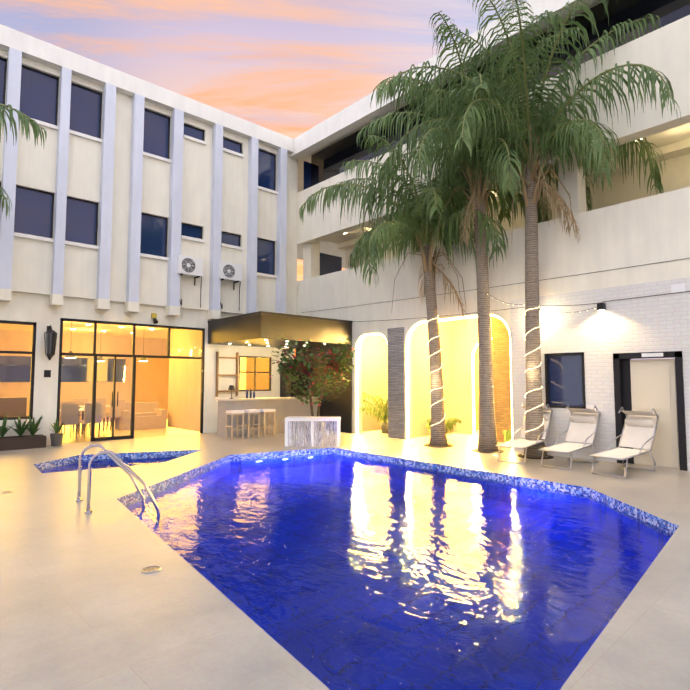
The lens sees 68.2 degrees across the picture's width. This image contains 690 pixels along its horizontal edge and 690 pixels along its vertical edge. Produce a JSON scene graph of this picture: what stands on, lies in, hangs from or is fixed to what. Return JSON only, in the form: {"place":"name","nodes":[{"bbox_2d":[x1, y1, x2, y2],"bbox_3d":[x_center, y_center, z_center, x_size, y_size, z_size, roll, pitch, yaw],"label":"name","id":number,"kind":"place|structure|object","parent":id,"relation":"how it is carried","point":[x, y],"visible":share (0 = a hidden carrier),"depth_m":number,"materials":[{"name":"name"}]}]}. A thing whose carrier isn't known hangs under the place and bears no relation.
{"place":"outdoors","nodes":[
{"label":"outdoors","id":0,"kind":"place"},
{"bbox_2d":[60,419,199,443],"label":"restaurant floor","id":1,"kind":"structure","parent":0,"point":[156,432],"depth_m":15.69,"materials":[{"name":"beige tile"}]},
{"bbox_2d":[59,401,100,438],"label":"dining chairs","id":2,"kind":"object","parent":1,"relation":"on","point":[65,414],"depth_m":14.08,"materials":[{"name":"fabric"}]},
{"bbox_2d":[74,398,124,430],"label":"dining chairs","id":3,"kind":"object","parent":1,"relation":"on","point":[117,409],"depth_m":16.56,"materials":[{"name":"wood"}]},
{"bbox_2d":[0,321,268,431],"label":"restaurant room","id":4,"kind":"object","parent":1,"relation":"on","point":[172,387],"visible":0.2,"depth_m":18.83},
{"bbox_2d":[0,397,26,416],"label":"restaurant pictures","id":5,"kind":"object","parent":4,"relation":"attached to","point":[21,408],"depth_m":16.30,"materials":[{"name":"brown"}]},
{"bbox_2d":[0,356,125,381],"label":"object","id":6,"kind":"object","parent":4,"relation":"attached to","point":[17,366],"depth_m":18.93,"materials":[{"name":"grey"}]},
{"bbox_2d":[64,322,147,360],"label":"pendant lamps","id":7,"kind":"object","parent":4,"relation":"hanging from","point":[99,358],"visible":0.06,"depth_m":17.09,"materials":[{"name":"white metal"}]},
{"bbox_2d":[114,402,166,429],"bbox_3d":[-6.859,2.373,17.145,1.400,0.850,0.900,4,-5,-42],"label":"sofa","id":8,"kind":"object","parent":1,"relation":"on","point":[150,415],"visible":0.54,"depth_m":16.99,"materials":[{"name":"beige fabric"}]},
{"bbox_2d":[0,292,293,444],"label":"building wall","id":9,"kind":"structure","parent":0,"point":[30,307],"depth_m":13.71,"materials":[{"name":"white paint"}]},
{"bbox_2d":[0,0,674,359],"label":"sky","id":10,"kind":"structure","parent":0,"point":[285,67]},
{"bbox_2d":[0,431,689,689],"bbox_3d":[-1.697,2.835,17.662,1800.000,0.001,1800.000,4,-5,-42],"label":"pool deck","id":11,"kind":"structure","parent":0,"point":[86,603],"depth_m":3.89,"materials":[{"name":"tile"}]},
{"bbox_2d":[0,103,46,217],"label":"palm","id":12,"kind":"object","parent":11,"relation":"on","point":[36,127],"visible":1,"depth_m":9.38,"materials":[{"name":"green plant"}]},
{"bbox_2d":[0,413,46,450],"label":"planter","id":13,"kind":"object","parent":11,"relation":"on","point":[20,441],"visible":1,"depth_m":12.00,"materials":[{"name":"brown wood"}]},
{"bbox_2d":[47,418,64,445],"bbox_3d":[-7.162,2.132,12.595,0.415,0.696,0.433,2,-5,-27],"label":"pot plant","id":14,"kind":"object","parent":11,"relation":"on","point":[56,437],"visible":1,"depth_m":12.49,"materials":[{"name":"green plant"}]},
{"bbox_2d":[33,450,200,469],"bbox_3d":[-4.479,2.478,10.555,3.480,0.280,2.260,4,-5,-42],"label":"pool tile border","id":15,"kind":"object","parent":11,"relation":"in","point":[53,463],"visible":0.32,"depth_m":11.24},
{"bbox_2d":[39,456,181,472],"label":"kids pool water","id":16,"kind":"structure","parent":15,"relation":"in","point":[96,464],"depth_m":10.65,"materials":[{"name":"blue liquid"}]},
{"bbox_2d":[75,444,159,516],"bbox_3d":[-2.957,2.072,6.664,1.031,1.490,0.823,2,-4,-26],"label":"pool ladder","id":17,"kind":"object","parent":11,"relation":"on","point":[119,462],"visible":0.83,"depth_m":6.48,"materials":[{"name":"silver metal"}]},
{"bbox_2d":[0,49,344,314],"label":"building wall","id":18,"kind":"structure","parent":11,"relation":"on","point":[32,258],"depth_m":14.66,"materials":[{"name":"white paint"}]},
{"bbox_2d":[44,370,50,376],"bbox_3d":[-7.448,0.718,12.759,0.150,0.180,0.020,4,-5,-42],"label":"wall box","id":19,"kind":"object","parent":18,"relation":"attached to","point":[47,373],"visible":0.93,"depth_m":12.75,"materials":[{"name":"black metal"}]},
{"bbox_2d":[44,325,56,359],"bbox_3d":[-7.335,-0.066,12.680,0.296,0.891,0.370,4,-5,-42],"label":"wall lantern","id":20,"kind":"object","parent":18,"relation":"attached to","point":[50,337],"depth_m":12.58,"materials":[{"name":"black metal"}]},
{"bbox_2d":[0,288,220,319],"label":"pilaster bases","id":21,"kind":"object","parent":18,"relation":"attached to","point":[99,303],"visible":0.67,"depth_m":13.52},
{"bbox_2d":[0,318,270,441],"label":"storefront frames","id":22,"kind":"structure","parent":18,"relation":"attached to","point":[94,380],"depth_m":13.80,"materials":[{"name":"black metal"}]},
{"bbox_2d":[0,322,269,442],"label":"storefront glass","id":23,"kind":"object","parent":22,"relation":"in","point":[98,372],"visible":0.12,"depth_m":13.48,"materials":[{"name":"clear glass"}]},
{"bbox_2d":[0,57,275,274],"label":"window frames","id":24,"kind":"structure","parent":18,"relation":"attached to","point":[5,60],"depth_m":13.89,"materials":[{"name":"black metal"}]},
{"bbox_2d":[0,59,274,274],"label":"window glass","id":25,"kind":"object","parent":24,"relation":"in","point":[33,209],"visible":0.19,"depth_m":13.60,"materials":[{"name":"blue glass"}]},
{"bbox_2d":[4,110,277,277],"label":"window sills","id":26,"kind":"structure","parent":18,"relation":"attached to","point":[71,132],"depth_m":14.54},
{"bbox_2d":[0,47,286,313],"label":"pilasters","id":27,"kind":"object","parent":18,"relation":"attached to","point":[10,150],"visible":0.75,"depth_m":14.11,"materials":[{"name":"white paint"}]},
{"bbox_2d":[0,24,293,153],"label":"roof parapet","id":28,"kind":"structure","parent":18,"relation":"attached to","point":[46,53],"depth_m":14.26,"materials":[{"name":"white paint"}]},
{"bbox_2d":[151,313,157,323],"bbox_3d":[-5.421,-0.753,14.538,0.140,0.317,0.252,4,-5,-42],"label":"security light","id":29,"kind":"object","parent":18,"relation":"attached to","point":[154,317],"visible":1,"depth_m":14.53,"materials":[{"name":"yellow plastic"}]},
{"bbox_2d":[177,255,202,307],"bbox_3d":[-4.604,-1.878,15.147,0.862,1.448,0.320,4,-5,-42],"label":"ac unit","id":30,"kind":"object","parent":18,"relation":"attached to","point":[188,266],"visible":0.94,"depth_m":15.05,"materials":[{"name":"white"}]},
{"bbox_2d":[215,351,238,396],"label":"bar shelves","id":31,"kind":"object","parent":18,"relation":"attached to","point":[217,369],"visible":1,"depth_m":15.97,"materials":[{"name":"brown wood"}]},
{"bbox_2d":[219,261,241,310],"bbox_3d":[-3.617,-1.836,16.037,0.862,1.427,0.320,4,-5,-42],"label":"ac unit","id":32,"kind":"object","parent":18,"relation":"attached to","point":[230,272],"visible":0.94,"depth_m":15.95,"materials":[{"name":"white"}]},
{"bbox_2d":[208,311,351,348],"bbox_3d":[-2.009,-0.387,15.742,3.330,0.720,3.000,4,-5,-42],"label":"bar canopy","id":33,"kind":"object","parent":18,"relation":"attached to","point":[260,329],"visible":0.96,"depth_m":14.66,"materials":[{"name":"brown metal"}]},
{"bbox_2d":[290,0,596,159],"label":"wing fascia","id":34,"kind":"structure","parent":18,"relation":"attached to","point":[354,116],"depth_m":14.63,"materials":[{"name":"white paint"}]},
{"bbox_2d":[297,15,689,438],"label":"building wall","id":35,"kind":"structure","parent":18,"relation":"attached to","point":[649,230],"depth_m":11.04,"materials":[{"name":"white paint"}]},
{"bbox_2d":[357,314,512,449],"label":"arch led strips","id":36,"kind":"object","parent":35,"relation":"attached to","point":[500,318],"visible":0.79,"depth_m":13.99,"materials":[{"name":"white plastic"}]},
{"bbox_2d":[303,0,689,279],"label":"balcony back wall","id":37,"kind":"structure","parent":18,"relation":"attached to","point":[673,145],"depth_m":12.04,"materials":[{"name":"beige paint"}]},
{"bbox_2d":[304,161,341,275],"bbox_3d":[-0.811,-3.870,18.904,1.850,5.550,0.001,4,-5,-42],"label":"window","id":38,"kind":"structure","parent":37,"relation":"attached to","point":[330,263],"depth_m":18.90,"materials":[{"name":"black glass"}]},
{"bbox_2d":[311,0,689,185],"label":"wing glazing","id":39,"kind":"structure","parent":37,"relation":"attached to","point":[327,162],"depth_m":11.73,"materials":[{"name":"black glass"}]},
{"bbox_2d":[0,448,431,573],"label":"deck drain covers","id":40,"kind":"object","parent":11,"relation":"on","point":[152,569],"visible":0.96,"depth_m":4.33,"materials":[{"name":"silver metal"}]},
{"bbox_2d":[226,410,243,439],"bbox_3d":[-3.050,2.201,14.121,0.380,0.770,0.340,4,-5,-42],"label":"bar stool","id":41,"kind":"object","parent":11,"relation":"on","point":[234,412],"visible":1,"depth_m":14.09,"materials":[{"name":"wood"}]},
{"bbox_2d":[244,409,259,437],"bbox_3d":[-2.664,2.225,14.468,0.380,0.770,0.340,4,-5,-42],"label":"bar stool","id":42,"kind":"object","parent":11,"relation":"on","point":[253,412],"visible":0.77,"depth_m":14.41,"materials":[{"name":"wood"}]},
{"bbox_2d":[215,396,318,436],"bbox_3d":[-2.272,2.161,15.691,3.450,1.070,0.620,4,-5,-42],"label":"bar counter","id":43,"kind":"object","parent":11,"relation":"on","point":[284,407],"visible":0.64,"depth_m":15.21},
{"bbox_2d":[228,385,234,398],"bbox_3d":[-3.300,1.369,14.831,0.220,0.390,0.220,4,-5,-42],"label":"bar lamp","id":44,"kind":"object","parent":43,"relation":"on","point":[231,387],"visible":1,"depth_m":14.78,"materials":[{"name":"black metal"}]},
{"bbox_2d":[246,388,254,397],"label":"bottles","id":45,"kind":"object","parent":43,"relation":"on","point":[250,393],"visible":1,"depth_m":15.29,"materials":[{"name":"glass"}]},
{"bbox_2d":[258,409,275,436],"bbox_3d":[-2.278,2.250,14.815,0.380,0.770,0.340,4,-5,-42],"label":"bar stool","id":46,"kind":"object","parent":11,"relation":"on","point":[268,411],"visible":0.81,"depth_m":14.77,"materials":[{"name":"wood"}]},
{"bbox_2d":[285,416,340,446],"bbox_3d":[-0.793,2.148,12.711,1.350,0.680,0.644,0,-4,1],"label":"water feature","id":47,"kind":"object","parent":11,"relation":"on","point":[314,429],"visible":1,"depth_m":12.44,"materials":[{"name":"white stone"}]},
{"bbox_2d":[280,344,351,432],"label":"dark wall","id":48,"kind":"structure","parent":11,"relation":"on","point":[340,406],"depth_m":16.35,"materials":[{"name":"black paint"}]},
{"bbox_2d":[267,334,365,441],"bbox_3d":[-0.789,1.120,13.561,2.617,2.850,2.064,2,-4,-27],"label":"potted tree","id":49,"kind":"object","parent":11,"relation":"on","point":[339,363],"visible":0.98,"depth_m":13.44,"materials":[{"name":"green plant"}]},
{"bbox_2d":[424,444,553,458],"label":"palm soil beds","id":50,"kind":"object","parent":11,"relation":"on","point":[501,451],"visible":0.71,"depth_m":11.29,"materials":[{"name":"brown"}]},
{"bbox_2d":[299,121,541,445],"bbox_3d":[2.063,-1.237,13.120,5.708,7.491,5.503,-2,-4,21],"label":"palm","id":51,"kind":"object","parent":50,"relation":"on","point":[406,224],"visible":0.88,"depth_m":12.57,"materials":[{"name":"green plant"}]},
{"bbox_2d":[357,10,593,451],"bbox_3d":[3.290,-2.092,12.069,6.421,9.051,6.068,4,-5,-42],"label":"palm","id":52,"kind":"object","parent":50,"relation":"on","point":[487,439],"visible":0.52,"depth_m":11.43,"materials":[{"name":"green plant"}]},
{"bbox_2d":[376,0,680,457],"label":"palm","id":53,"kind":"object","parent":50,"relation":"on","point":[544,125],"visible":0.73,"depth_m":10.46,"materials":[{"name":"green plant"}]},
{"bbox_2d":[495,403,552,463],"bbox_3d":[3.698,1.778,10.463,0.568,1.117,1.548,-4,-5,43],"label":"sun lounger","id":54,"kind":"object","parent":11,"relation":"on","point":[519,443],"visible":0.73,"depth_m":10.56,"materials":[{"name":"white fabric"}]},
{"bbox_2d":[538,405,600,469],"bbox_3d":[4.352,1.734,9.832,1.557,1.117,0.594,4,-5,-42],"label":"sun lounger","id":55,"kind":"object","parent":11,"relation":"on","point":[582,425],"visible":1,"depth_m":10.10,"materials":[{"name":"beige fabric"}]},
{"bbox_2d":[510,277,689,470],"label":"white brick wall","id":56,"kind":"structure","parent":11,"relation":"on","point":[657,323],"depth_m":10.22,"materials":[{"name":"white brick"}]},
{"bbox_2d":[302,258,689,321],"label":"wall cables","id":57,"kind":"object","parent":56,"relation":"attached to","point":[540,305],"depth_m":10.94,"materials":[{"name":"black rubber"}]},
{"bbox_2d":[486,292,595,313],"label":"string lights","id":58,"kind":"object","parent":56,"relation":"attached to","point":[539,307],"visible":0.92,"depth_m":10.76,"materials":[{"name":"white plastic"}]},
{"bbox_2d":[597,303,605,310],"bbox_3d":[5.135,-0.763,10.199,0.160,0.142,0.120,4,-5,-42],"label":"wall sconce","id":59,"kind":"object","parent":56,"relation":"attached to","point":[601,306],"depth_m":10.15,"materials":[{"name":"black metal"}]},
{"bbox_2d":[544,351,687,470],"bbox_3d":[6.455,1.122,8.791,0.185,2.180,6.160,4,-5,-42],"label":"door and window frames","id":60,"kind":"structure","parent":56,"relation":"in","point":[622,381],"depth_m":9.92,"materials":[{"name":"black metal"}]},
{"bbox_2d":[548,355,582,405],"bbox_3d":[6.465,0.614,8.835,0.001,1.160,6.160,4,-5,-42],"label":"window glass","id":61,"kind":"object","parent":60,"relation":"in","point":[565,380],"visible":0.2,"depth_m":10.81,"materials":[{"name":"blue glass"}]},
{"bbox_2d":[630,359,679,467],"bbox_3d":[5.802,1.262,9.574,0.055,1.990,0.750,4,-5,-42],"label":"wing door","id":62,"kind":"structure","parent":60,"relation":"in","point":[653,383],"depth_m":9.48,"materials":[{"name":"white wood"}]},
{"bbox_2d":[642,353,662,356],"bbox_3d":[5.734,0.185,9.514,0.007,0.070,0.360,4,-5,-42],"label":"door sign","id":63,"kind":"object","parent":56,"relation":"attached to","point":[652,354],"depth_m":9.51,"materials":[{"name":"white plastic"}]},
{"bbox_2d":[671,283,685,292],"bbox_3d":[6.067,-1.034,9.279,0.030,0.150,0.220,4,-5,-42],"label":"switch box","id":64,"kind":"object","parent":56,"relation":"attached to","point":[675,288],"visible":0.86,"depth_m":9.27,"materials":[{"name":"white plastic"}]},
{"bbox_2d":[589,407,658,477],"bbox_3d":[4.960,1.678,9.024,1.548,1.117,0.568,3,-5,-38],"label":"sun lounger","id":65,"kind":"object","parent":11,"relation":"on","point":[639,429],"visible":1,"depth_m":9.25,"materials":[{"name":"white fabric"}]},
{"bbox_2d":[117,448,678,534],"bbox_3d":[-0.104,2.252,7.318,6.270,0.280,8.620,4,-5,-42],"label":"pool tile border","id":66,"kind":"object","parent":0,"point":[656,521],"visible":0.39,"depth_m":8.72,"materials":[{"name":"blue tile"}]},
{"bbox_2d":[357,430,512,450],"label":"alcove floors","id":67,"kind":"structure","parent":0,"point":[462,439],"depth_m":14.06,"materials":[{"name":"tile"}]},
{"bbox_2d":[358,392,387,432],"bbox_3d":[1.113,2.073,15.825,2.231,1.264,2.214,4,-5,-42],"label":"potted plant","id":68,"kind":"object","parent":67,"relation":"on","point":[381,413],"visible":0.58,"depth_m":15.45,"materials":[{"name":"green"}]},
{"bbox_2d":[362,335,387,431],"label":"alcove walls","id":69,"kind":"structure","parent":67,"relation":"on","point":[375,363],"depth_m":16.31,"materials":[{"name":"yellow paint"}]},
{"bbox_2d":[387,327,404,438],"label":"stone pier","id":70,"kind":"structure","parent":67,"relation":"on","point":[396,383],"depth_m":14.25,"materials":[{"name":"grey stone"}]},
{"bbox_2d":[426,418,461,432],"bbox_3d":[2.670,2.304,14.146,1.063,0.568,0.990,4,-5,-42],"label":"plant","id":71,"kind":"object","parent":67,"relation":"on","point":[450,423],"visible":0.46,"depth_m":14.11,"materials":[{"name":"plant"}]},
{"bbox_2d":[412,317,478,437],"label":"alcove walls","id":72,"kind":"structure","parent":0,"point":[421,399],"depth_m":14.79,"materials":[{"name":"yellow paint"}]},
{"bbox_2d":[453,316,491,434],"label":"wall","id":73,"kind":"structure","parent":0,"point":[465,338],"depth_m":15.34,"materials":[{"name":"yellow paint"}]},
{"bbox_2d":[473,344,477,433],"bbox_3d":[4.275,1.195,14.671,0.035,2.815,1.370,4,-5,-42],"label":"arch light strip","id":74,"kind":"object","parent":73,"relation":"attached to","point":[473,389],"visible":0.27,"depth_m":15.13,"materials":[{"name":"white plastic"}]},
{"bbox_2d":[492,315,511,442],"bbox_3d":[4.271,0.806,13.378,0.550,3.450,0.550,4,-5,-42],"label":"wall panel","id":75,"kind":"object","parent":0,"point":[501,368],"depth_m":13.20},
{"bbox_2d":[503,429,511,441],"bbox_3d":[4.043,2.186,12.069,0.755,0.527,0.699,4,-5,-42],"label":"plant","id":76,"kind":"object","parent":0,"point":[507,434],"visible":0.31,"depth_m":12.02,"materials":[{"name":"green plant"}]},
{"bbox_3d":[-0.104,3.000,7.265,6.270,1.220,8.620,4,-5,-42],"label":"pool","id":77,"kind":"object","parent":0,"visible":0},
{"bbox_2d":[124,453,671,689],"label":"pool water","id":78,"kind":"structure","parent":77,"relation":"in","point":[332,571],"depth_m":4.82,"materials":[{"name":"blue liquid"}]}
]}

